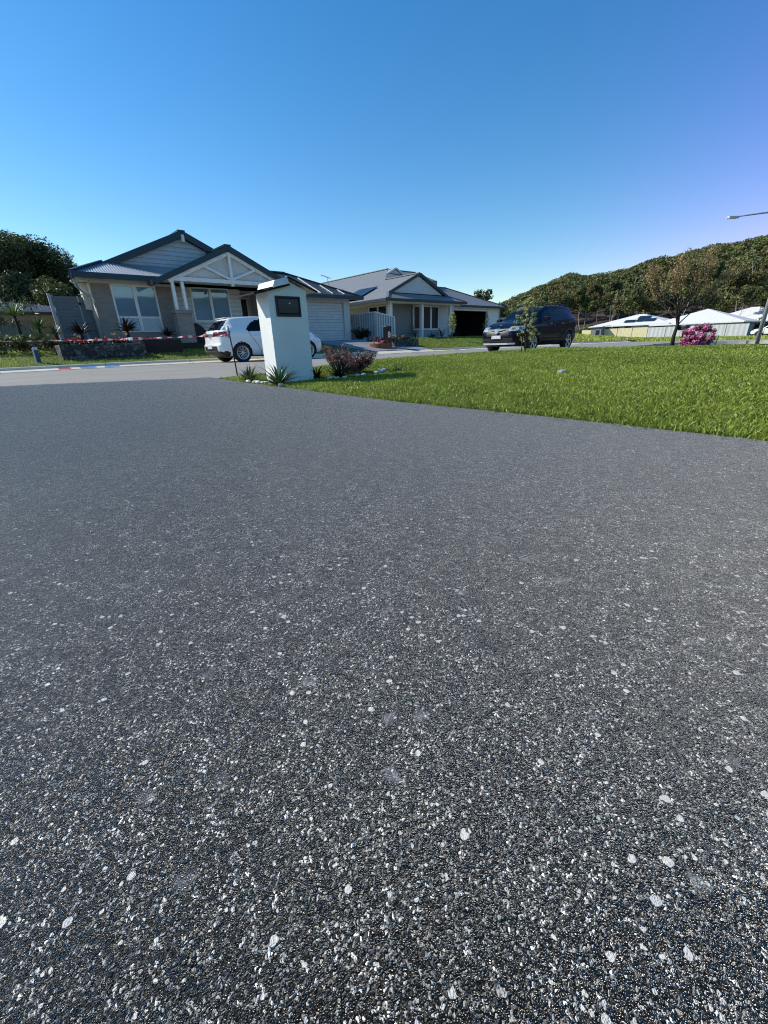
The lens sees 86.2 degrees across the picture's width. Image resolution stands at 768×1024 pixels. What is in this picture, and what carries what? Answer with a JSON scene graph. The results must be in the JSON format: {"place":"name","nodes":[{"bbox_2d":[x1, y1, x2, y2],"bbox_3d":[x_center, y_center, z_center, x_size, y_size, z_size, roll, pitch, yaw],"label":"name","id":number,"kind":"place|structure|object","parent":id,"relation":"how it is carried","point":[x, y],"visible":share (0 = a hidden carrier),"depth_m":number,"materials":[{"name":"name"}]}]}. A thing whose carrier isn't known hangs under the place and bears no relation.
{"place":"outdoors","nodes":[
{"label":"outdoors","id":0,"kind":"place"},
{"bbox_2d":[0,345,637,385],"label":"road","id":1,"kind":"structure","parent":0,"point":[185,371],"depth_m":9.11,"materials":[{"name":"grey asphalt"}]},
{"bbox_2d":[204,312,321,361],"bbox_3d":[-4.323,-6.383,14.927,4.165,1.604,2.000,-20,29,-37],"label":"parked car","id":2,"kind":"object","parent":1,"relation":"on","point":[246,338],"visible":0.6,"depth_m":13.71,"materials":[{"name":"white paint"}]},
{"bbox_2d":[482,303,576,351],"bbox_3d":[5.728,-7.178,16.021,4.634,1.685,2.180,-20,29,-37],"label":"parked car","id":3,"kind":"object","parent":1,"relation":"on","point":[554,324],"visible":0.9,"depth_m":15.22,"materials":[{"name":"black paint"}]},
{"bbox_2d":[321,339,427,350],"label":"house driveway","id":4,"kind":"structure","parent":0,"point":[363,344],"depth_m":21.87,"materials":[{"name":"grey concrete"}]},
{"bbox_2d":[0,377,767,1023],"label":"driveway","id":5,"kind":"structure","parent":0,"point":[326,709],"depth_m":0.54,"materials":[{"name":"grey asphalt"}]},
{"bbox_2d":[0,0,767,313],"label":"sky","id":6,"kind":"structure","parent":0,"point":[509,148],"materials":[{"name":"blue"}]},
{"bbox_2d":[218,344,767,440],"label":"lawn","id":7,"kind":"structure","parent":0,"point":[586,394],"depth_m":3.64,"materials":[{"name":"plant"}]},
{"bbox_2d":[226,326,237,375],"bbox_3d":[-2.368,-2.488,6.405,0.064,0.761,0.039,-2,22,0],"label":"stake","id":8,"kind":"object","parent":7,"relation":"on","point":[228,333],"visible":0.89,"depth_m":6.36,"materials":[{"name":"black plastic"}]},
{"bbox_2d":[55,334,226,340],"bbox_3d":[-5.339,-2.682,6.338,5.911,0.147,0.036,-2,23,1],"label":"barrier tape","id":9,"kind":"object","parent":8,"relation":"attached to","point":[188,336],"visible":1,"depth_m":6.33,"materials":[{"name":"red plastic"}]},
{"bbox_2d":[234,364,265,381],"bbox_3d":[-1.810,-1.910,5.590,0.524,0.268,0.516,-2,22,0],"label":"strappy plant","id":10,"kind":"object","parent":7,"relation":"on","point":[248,374],"visible":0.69,"depth_m":5.55,"materials":[{"name":"green plant"}]},
{"bbox_2d":[239,276,316,383],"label":"letterbox pillar","id":11,"kind":"structure","parent":7,"relation":"on","point":[283,316],"depth_m":5.04,"materials":[{"name":"white painted render"}]},
{"bbox_2d":[277,298,298,313],"bbox_3d":[-1.157,-2.494,4.969,0.279,0.159,0.010,-20,29,-37],"label":"mail door","id":12,"kind":"structure","parent":11,"relation":"in","point":[284,306],"depth_m":4.96,"materials":[{"name":"black metal"}]},
{"bbox_2d":[253,364,304,383],"bbox_3d":[-1.276,-1.671,4.955,0.611,0.279,0.601,-13,25,-26],"label":"strappy plant","id":13,"kind":"object","parent":7,"relation":"on","point":[280,378],"visible":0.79,"depth_m":4.92,"materials":[{"name":"green plant"}]},
{"bbox_2d":[311,367,328,378],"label":"strappy plant","id":14,"kind":"object","parent":7,"relation":"on","point":[316,374],"visible":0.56,"depth_m":5.50,"materials":[{"name":"green plant"}]},
{"bbox_2d":[321,344,351,369],"bbox_3d":[-0.775,-2.460,6.556,0.483,0.418,0.488,6,24,19],"label":"red bush","id":15,"kind":"object","parent":7,"relation":"on","point":[331,351],"visible":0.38,"depth_m":6.50,"materials":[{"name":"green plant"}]},
{"bbox_2d":[324,359,355,376],"bbox_3d":[-0.595,-1.927,5.478,0.525,0.267,0.555,-2,22,0],"label":"strappy plant","id":16,"kind":"object","parent":7,"relation":"on","point":[338,372],"visible":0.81,"depth_m":5.46,"materials":[{"name":"green plant"}]},
{"bbox_2d":[328,350,375,374],"bbox_3d":[-0.449,-2.121,5.824,0.696,0.352,0.688,-2,22,0],"label":"red bush","id":17,"kind":"object","parent":7,"relation":"on","point":[361,362],"visible":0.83,"depth_m":5.72,"materials":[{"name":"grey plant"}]},
{"bbox_2d":[512,296,541,352],"bbox_3d":[3.197,-4.129,9.156,0.601,1.238,0.506,10,26,27],"label":"young tree","id":18,"kind":"object","parent":7,"relation":"on","point":[529,303],"visible":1,"depth_m":9.08,"materials":[{"name":"green plant"}]},
{"bbox_2d":[559,343,767,347],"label":"dry grass","id":19,"kind":"structure","parent":7,"relation":"on","point":[755,344],"depth_m":12.60,"materials":[{"name":"plant"}]},
{"bbox_2d":[678,323,716,345],"bbox_3d":[9.196,-5.152,12.008,0.895,0.731,0.876,11,26,28],"label":"azalea bush","id":20,"kind":"object","parent":7,"relation":"on","point":[692,338],"visible":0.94,"depth_m":11.91,"materials":[{"name":"pink plant"}]},
{"bbox_2d":[726,212,767,343],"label":"street light","id":21,"kind":"object","parent":7,"relation":"on","point":[761,326],"visible":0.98,"depth_m":18.21,"materials":[{"name":"grey metal"}]},
{"bbox_2d":[371,255,767,353],"bbox_3d":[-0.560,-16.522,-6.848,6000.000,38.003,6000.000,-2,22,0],"label":"terrain","id":22,"kind":"structure","parent":0,"point":[600,316],"depth_m":106.60,"materials":[{"name":"green plant"}]},
{"bbox_2d":[0,315,23,326],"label":"shrubbery","id":23,"kind":"object","parent":22,"relation":"on","point":[4,322],"visible":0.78,"depth_m":15.90,"materials":[{"name":"green plant"}]},
{"bbox_2d":[0,269,36,313],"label":"gum tree","id":24,"kind":"object","parent":22,"relation":"on","point":[10,287],"visible":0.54,"depth_m":33.16,"materials":[{"name":"green plant"}]},
{"bbox_2d":[0,293,36,314],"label":"shrubbery","id":25,"kind":"object","parent":22,"relation":"on","point":[21,303],"visible":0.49,"depth_m":21.76,"materials":[{"name":"green plant"}]},
{"bbox_2d":[0,325,39,348],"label":"fence","id":26,"kind":"object","parent":22,"relation":"on","point":[11,330],"depth_m":15.97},
{"bbox_2d":[0,302,56,315],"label":"house","id":27,"kind":"structure","parent":22,"relation":"on","point":[43,309],"depth_m":25.84,"materials":[{"name":"grey metal"}]},
{"bbox_2d":[1,315,64,347],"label":"fence","id":28,"kind":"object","parent":22,"relation":"on","point":[51,321],"depth_m":19.61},
{"bbox_2d":[0,231,80,301],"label":"gum tree","id":29,"kind":"object","parent":22,"relation":"on","point":[14,257],"visible":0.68,"depth_m":36.92,"materials":[{"name":"green plant"}]},
{"bbox_2d":[21,233,64,289],"bbox_3d":[-33.001,-20.928,39.815,5.007,10.149,4.483,-14,25,-27],"label":"gum tree","id":30,"kind":"object","parent":22,"relation":"on","point":[39,243],"visible":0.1,"depth_m":37.83,"materials":[{"name":"green plant"}]},
{"bbox_2d":[29,274,75,313],"bbox_3d":[-27.066,-16.300,33.907,3.360,5.752,5.389,-15,26,-29],"label":"gum tree","id":31,"kind":"object","parent":22,"relation":"on","point":[43,288],"visible":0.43,"depth_m":32.46,"materials":[{"name":"green plant"}]},
{"bbox_2d":[54,343,147,359],"bbox_3d":[-9.924,-5.560,14.434,2.470,0.640,1.700,-20,29,-37],"label":"planter","id":32,"kind":"object","parent":22,"relation":"on","point":[93,351],"visible":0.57,"depth_m":13.73,"materials":[{"name":"stone"}]},
{"bbox_2d":[67,336,123,343],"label":"red flowers","id":33,"kind":"object","parent":32,"relation":"in","point":[80,339],"visible":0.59,"depth_m":13.74,"materials":[{"name":"red plant"}]},
{"bbox_2d":[62,338,131,344],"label":"garden leaves","id":34,"kind":"object","parent":32,"relation":"on","point":[89,342],"visible":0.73,"depth_m":13.91,"materials":[{"name":"green plant"}]},
{"bbox_2d":[65,320,98,339],"bbox_3d":[-10.494,-6.280,14.168,0.766,0.677,0.966,12,26,30],"label":"bromeliad","id":35,"kind":"object","parent":34,"relation":"on","point":[77,328],"visible":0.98,"depth_m":14.14,"materials":[{"name":"red plant"}]},
{"bbox_2d":[110,317,141,337],"bbox_3d":[-9.558,-6.850,15.188,1.046,0.731,1.033,15,28,35],"label":"bromeliad","id":36,"kind":"object","parent":32,"relation":"in","point":[127,327],"visible":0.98,"depth_m":15.15,"materials":[{"name":"red plant"}]},
{"bbox_2d":[0,343,370,367],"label":"verge","id":37,"kind":"structure","parent":22,"relation":"on","point":[160,358],"depth_m":13.79,"materials":[{"name":"green plant"}]},
{"bbox_2d":[0,300,29,337],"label":"yucca","id":38,"kind":"object","parent":37,"relation":"on","point":[14,313],"visible":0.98,"depth_m":14.39,"materials":[{"name":"green plant"}]},
{"bbox_2d":[0,333,50,346],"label":"shrubbery","id":39,"kind":"object","parent":37,"relation":"on","point":[17,336],"visible":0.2,"depth_m":14.63,"materials":[{"name":"green plant"}]},
{"bbox_2d":[0,335,63,354],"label":"shrubbery","id":40,"kind":"object","parent":37,"relation":"on","point":[22,344],"visible":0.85,"depth_m":13.67,"materials":[{"name":"green plant"}]},
{"bbox_2d":[21,315,48,333],"bbox_3d":[-12.760,-6.781,15.210,0.950,1.084,1.029,11,26,29],"label":"yucca","id":41,"kind":"object","parent":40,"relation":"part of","point":[40,325],"visible":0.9,"depth_m":15.08,"materials":[{"name":"green plant"}]},
{"bbox_2d":[31,347,41,362],"bbox_3d":[-10.570,-4.733,12.492,0.135,0.540,0.100,-20,29,-37],"label":"marker post","id":42,"kind":"object","parent":37,"relation":"on","point":[36,354],"visible":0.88,"depth_m":12.45,"materials":[{"name":"white plastic"}]},
{"bbox_2d":[25,325,50,345],"bbox_3d":[-12.268,-6.235,14.525,0.950,0.673,0.791,10,25,26],"label":"yucca","id":43,"kind":"object","parent":37,"relation":"on","point":[38,334],"visible":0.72,"depth_m":14.41,"materials":[{"name":"green plant"}]},
{"bbox_2d":[44,323,65,341],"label":"yucca","id":44,"kind":"object","parent":37,"relation":"on","point":[55,332],"visible":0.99,"depth_m":15.37,"materials":[{"name":"green plant"}]},
{"bbox_2d":[138,339,204,353],"bbox_3d":[-6.354,-7.308,17.890,7.750,0.500,1.100,-20,29,-37],"label":"garden edging","id":45,"kind":"object","parent":37,"relation":"on","point":[166,346],"visible":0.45,"depth_m":15.67,"materials":[{"name":"grey stone"}]},
{"bbox_2d":[161,327,178,338],"bbox_3d":[-8.700,-7.173,16.510,0.807,0.562,0.698,-17,27,-31],"label":"bromeliad","id":46,"kind":"object","parent":45,"relation":"on","point":[167,333],"visible":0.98,"depth_m":16.45,"materials":[{"name":"red plant"}]},
{"bbox_2d":[68,229,363,343],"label":"house","id":47,"kind":"structure","parent":22,"relation":"on","point":[181,282],"depth_m":17.32,"materials":[{"name":"beige brick"}]},
{"bbox_2d":[46,293,101,344],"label":"side gate","id":48,"kind":"structure","parent":47,"relation":"attached to","point":[69,309],"depth_m":16.15,"materials":[{"name":"grey metal"}]},
{"bbox_2d":[109,284,163,331],"bbox_3d":[-10.072,-8.308,16.779,1.630,1.730,0.090,-20,29,-37],"label":"window","id":49,"kind":"structure","parent":47,"relation":"in","point":[139,302],"depth_m":16.69,"materials":[{"name":"white glass"}]},
{"bbox_2d":[194,323,205,341],"bbox_3d":[-8.194,-7.919,18.160,0.670,0.777,0.750,-20,29,-37],"label":"porch chair","id":50,"kind":"object","parent":47,"relation":"on","point":[200,330],"visible":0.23,"depth_m":17.88,"materials":[{"name":"wicker"}]},
{"bbox_2d":[189,287,231,321],"bbox_3d":[-7.949,-9.548,18.905,1.740,1.400,0.090,-20,29,-37],"label":"window","id":51,"kind":"structure","parent":47,"relation":"in","point":[209,304],"depth_m":18.85,"materials":[{"name":"white glass"}]},
{"bbox_2d":[240,299,247,316],"bbox_3d":[-7.547,-10.135,21.739,0.800,2.050,0.040,-20,29,-37],"label":"door","id":52,"kind":"structure","parent":47,"relation":"in","point":[243,301],"depth_m":21.64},
{"bbox_2d":[307,302,344,340],"bbox_3d":[-4.211,-11.057,24.226,4.500,2.440,0.040,-20,29,-37],"label":"garage door","id":53,"kind":"structure","parent":47,"relation":"in","point":[325,319],"depth_m":24.73,"materials":[{"name":"white metal"}]},
{"bbox_2d":[0,340,629,373],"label":"kerb","id":54,"kind":"structure","parent":22,"relation":"on","point":[81,366],"depth_m":13.65,"materials":[{"name":"concrete"}]},
{"bbox_2d":[351,327,371,339],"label":"garden shrub","id":55,"kind":"object","parent":22,"relation":"on","point":[361,334],"visible":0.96,"depth_m":26.00,"materials":[{"name":"green plant"}]},
{"bbox_2d":[350,311,394,339],"bbox_3d":[-0.830,-12.286,27.321,1.685,1.730,2.850,-20,29,-37],"label":"fence","id":56,"kind":"object","parent":22,"relation":"on","point":[374,322],"visible":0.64,"depth_m":26.35,"materials":[{"name":"white metal"}]},
{"bbox_2d":[370,343,390,348],"bbox_3d":[-0.159,-8.591,21.290,1.116,0.300,0.480,-4,23,-5],"label":"garden edging","id":57,"kind":"object","parent":22,"relation":"on","point":[384,345],"visible":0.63,"depth_m":21.12,"materials":[{"name":"orange brick"}]},
{"bbox_2d":[383,326,391,346],"bbox_3d":[0.191,-9.131,21.675,0.370,1.260,0.262,-20,29,-37],"label":"number post","id":58,"kind":"object","parent":22,"relation":"on","point":[387,333],"visible":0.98,"depth_m":21.49,"materials":[{"name":"brown paint"}]},
{"bbox_2d":[383,339,418,346],"bbox_3d":[0.894,-9.399,23.113,1.850,0.610,1.150,-20,29,-37],"label":"planter","id":59,"kind":"object","parent":22,"relation":"on","point":[404,342],"visible":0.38,"depth_m":22.58,"materials":[{"name":"stone"}]},
{"bbox_2d":[367,336,409,341],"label":"garden leaves","id":60,"kind":"object","parent":59,"relation":"in","point":[376,339],"visible":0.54,"depth_m":22.10,"materials":[{"name":"green plant"}]},
{"bbox_2d":[374,349,434,353],"bbox_3d":[1.085,-8.245,21.054,4.300,0.135,0.590,-20,29,-37],"label":"driveway crossing","id":61,"kind":"object","parent":22,"relation":"on","point":[403,351],"visible":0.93,"depth_m":20.98,"materials":[{"name":"concrete"}]},
{"bbox_2d":[322,267,507,337],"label":"house","id":62,"kind":"structure","parent":22,"relation":"on","point":[406,299],"depth_m":31.37,"materials":[{"name":"white paint"}]},
{"bbox_2d":[413,305,418,329],"bbox_3d":[2.532,-14.527,30.663,1.020,1.660,0.090,-20,29,-37],"label":"window","id":63,"kind":"structure","parent":62,"relation":"in","point":[415,307],"depth_m":30.51,"materials":[{"name":"white paint"}]},
{"bbox_2d":[412,330,438,337],"bbox_3d":[3.211,-13.626,31.740,2.900,0.870,0.150,-20,29,-37],"label":"window base","id":64,"kind":"structure","parent":62,"relation":"in","point":[426,333],"depth_m":31.72,"materials":[{"name":"white paint"}]},
{"bbox_2d":[424,306,438,329],"bbox_3d":[3.592,-14.921,31.526,1.820,1.660,0.090,-20,29,-37],"label":"window","id":65,"kind":"structure","parent":62,"relation":"in","point":[431,313],"depth_m":31.56,"materials":[{"name":"white paint"}]},
{"bbox_2d":[442,308,447,336],"bbox_3d":[4.954,-15.156,32.898,0.950,2.200,0.040,-20,29,-37],"label":"door","id":66,"kind":"structure","parent":62,"relation":"in","point":[445,310],"depth_m":32.78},
{"bbox_2d":[400,336,485,348],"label":"verge","id":67,"kind":"structure","parent":22,"relation":"on","point":[451,344],"depth_m":25.64,"materials":[{"name":"plant"}]},
{"bbox_2d":[447,312,456,337],"bbox_3d":[4.431,-12.004,26.777,0.634,1.998,0.742,-2,22,0],"label":"young tree","id":68,"kind":"object","parent":67,"relation":"on","point":[453,317],"visible":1,"depth_m":26.59,"materials":[{"name":"green plant"}]},
{"bbox_2d":[474,289,493,299],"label":"gum tree","id":69,"kind":"object","parent":22,"relation":"on","point":[486,296],"visible":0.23,"depth_m":93.34,"materials":[{"name":"green plant"}]},
{"bbox_2d":[548,291,557,301],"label":"gum tree","id":70,"kind":"object","parent":22,"relation":"on","point":[552,296],"visible":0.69,"depth_m":107.19,"materials":[{"name":"green plant"}]},
{"bbox_2d":[553,293,570,306],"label":"gum tree","id":71,"kind":"object","parent":22,"relation":"on","point":[564,299],"visible":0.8,"depth_m":85.36,"materials":[{"name":"green plant"}]},
{"bbox_2d":[555,288,575,306],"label":"gum tree","id":72,"kind":"object","parent":22,"relation":"on","point":[572,299],"visible":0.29,"depth_m":101.22,"materials":[{"name":"green plant"}]},
{"bbox_2d":[574,284,593,328],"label":"gum tree","id":73,"kind":"object","parent":22,"relation":"on","point":[581,298],"visible":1,"depth_m":98.39,"materials":[{"name":"green plant"}]},
{"bbox_2d":[586,282,598,321],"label":"gum tree","id":74,"kind":"object","parent":22,"relation":"on","point":[591,289],"visible":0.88,"depth_m":106.27,"materials":[{"name":"green plant"}]},
{"bbox_2d":[469,333,717,341],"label":"dry grass","id":75,"kind":"structure","parent":22,"relation":"on","point":[586,337],"depth_m":39.59,"materials":[{"name":"plant"}]},
{"bbox_2d":[594,284,603,319],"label":"gum tree","id":76,"kind":"object","parent":22,"relation":"on","point":[599,290],"visible":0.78,"depth_m":106.39,"materials":[{"name":"green plant"}]},
{"bbox_2d":[588,325,610,335],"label":"shed","id":77,"kind":"structure","parent":22,"relation":"on","point":[597,330],"depth_m":73.16,"materials":[{"name":"white metal"}]},
{"bbox_2d":[591,292,611,322],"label":"gum tree","id":78,"kind":"object","parent":22,"relation":"on","point":[597,297],"visible":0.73,"depth_m":104.93,"materials":[{"name":"green plant"}]},
{"bbox_2d":[572,337,648,342],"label":"verge","id":79,"kind":"structure","parent":22,"relation":"on","point":[576,341],"depth_m":36.09,"materials":[{"name":"green plant"}]},
{"bbox_2d":[605,277,623,318],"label":"gum tree","id":80,"kind":"object","parent":22,"relation":"on","point":[615,285],"visible":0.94,"depth_m":107.11,"materials":[{"name":"green plant"}]},
{"bbox_2d":[582,327,647,337],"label":"fence","id":81,"kind":"object","parent":22,"relation":"on","point":[634,332],"visible":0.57,"depth_m":71.06,"materials":[{"name":"beige metal"}]},
{"bbox_2d":[613,296,626,314],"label":"gum tree","id":82,"kind":"object","parent":22,"relation":"on","point":[617,305],"visible":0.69,"depth_m":88.29,"materials":[{"name":"green plant"}]},
{"bbox_2d":[590,314,670,330],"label":"house","id":83,"kind":"structure","parent":22,"relation":"on","point":[640,320],"depth_m":73.68,"materials":[{"name":"white metal"}]},
{"bbox_2d":[620,284,643,314],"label":"gum tree","id":84,"kind":"object","parent":22,"relation":"on","point":[634,298],"visible":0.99,"depth_m":82.23,"materials":[{"name":"green plant"}]},
{"bbox_2d":[636,292,657,313],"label":"gum tree","id":85,"kind":"object","parent":22,"relation":"on","point":[646,303],"visible":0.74,"depth_m":87.52,"materials":[{"name":"green plant"}]},
{"bbox_2d":[641,279,656,313],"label":"gum tree","id":86,"kind":"object","parent":22,"relation":"on","point":[646,290],"visible":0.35,"depth_m":89.36,"materials":[{"name":"green plant"}]},
{"bbox_2d":[576,317,767,333],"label":"shrubbery","id":87,"kind":"object","parent":22,"relation":"on","point":[756,326],"visible":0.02,"depth_m":72.10,"materials":[{"name":"green plant"}]},
{"bbox_2d":[668,256,686,310],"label":"gum tree","id":88,"kind":"object","parent":22,"relation":"on","point":[671,264],"visible":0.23,"depth_m":99.59,"materials":[{"name":"green plant"}]},
{"bbox_2d":[682,271,698,286],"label":"gum tree","id":89,"kind":"object","parent":22,"relation":"on","point":[688,279],"visible":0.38,"depth_m":98.98,"materials":[{"name":"green plant"}]},
{"bbox_2d":[643,240,740,345],"bbox_3d":[12.534,-8.957,17.224,3.066,3.925,2.703,-2,22,0],"label":"street tree","id":90,"kind":"object","parent":22,"relation":"on","point":[678,277],"visible":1,"depth_m":16.66,"materials":[{"name":"green plant"}]},
{"bbox_2d":[646,323,749,336],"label":"fence","id":91,"kind":"object","parent":22,"relation":"on","point":[731,329],"visible":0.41,"depth_m":62.04,"materials":[{"name":"metal"}]},
{"bbox_2d":[632,340,767,346],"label":"kerb","id":92,"kind":"structure","parent":22,"relation":"on","point":[734,342],"depth_m":18.94,"materials":[{"name":"concrete"}]},
{"bbox_2d":[649,309,760,335],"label":"house","id":93,"kind":"structure","parent":22,"relation":"on","point":[710,316],"depth_m":67.00,"materials":[{"name":"white metal"}]},
{"bbox_2d":[696,288,717,309],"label":"gum tree","id":94,"kind":"object","parent":22,"relation":"on","point":[711,300],"visible":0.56,"depth_m":79.26,"materials":[{"name":"green plant"}]},
{"bbox_2d":[711,259,728,305],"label":"gum tree","id":95,"kind":"object","parent":22,"relation":"on","point":[721,265],"visible":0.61,"depth_m":97.47,"materials":[{"name":"green plant"}]},
{"bbox_2d":[713,298,734,312],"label":"gum tree","id":96,"kind":"object","parent":22,"relation":"on","point":[722,305],"visible":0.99,"depth_m":78.72,"materials":[{"name":"green plant"}]},
{"bbox_2d":[725,266,743,298],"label":"gum tree","id":97,"kind":"object","parent":22,"relation":"on","point":[734,281],"visible":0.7,"depth_m":85.00,"materials":[{"name":"green plant"}]},
{"bbox_2d":[730,306,767,322],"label":"house","id":98,"kind":"structure","parent":22,"relation":"on","point":[755,313],"depth_m":75.11,"materials":[{"name":"white metal"}]},
{"bbox_2d":[738,284,762,315],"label":"gum tree","id":99,"kind":"object","parent":22,"relation":"on","point":[753,295],"visible":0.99,"depth_m":73.01,"materials":[{"name":"green plant"}]},
{"bbox_2d":[735,264,767,310],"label":"gum tree","id":100,"kind":"object","parent":22,"relation":"on","point":[748,278],"visible":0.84,"depth_m":83.79,"materials":[{"name":"green plant"}]},
{"bbox_2d":[754,256,767,306],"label":"gum tree","id":101,"kind":"object","parent":22,"relation":"on","point":[763,265],"visible":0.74,"depth_m":86.81,"materials":[{"name":"green plant"}]},
{"bbox_2d":[757,293,767,307],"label":"gum tree","id":102,"kind":"object","parent":22,"relation":"on","point":[762,301],"visible":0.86,"depth_m":74.07,"materials":[{"name":"green plant"}]},
{"bbox_2d":[501,234,767,325],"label":"hillside","id":103,"kind":"structure","parent":0,"point":[737,252],"depth_m":127.22,"materials":[{"name":"green plant"}]},
{"bbox_2d":[537,339,767,346],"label":"side street","id":104,"kind":"structure","parent":0,"point":[640,343],"depth_m":29.92,"materials":[{"name":"grey asphalt"}]},
{"bbox_2d":[628,335,767,341],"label":"dry grass","id":105,"kind":"structure","parent":0,"point":[728,337],"depth_m":38.98,"materials":[{"name":"plant"}]},
{"bbox_2d":[750,326,767,335],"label":"parked car","id":106,"kind":"object","parent":105,"relation":"on","point":[755,331],"visible":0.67,"depth_m":57.31,"materials":[{"name":"white paint"}]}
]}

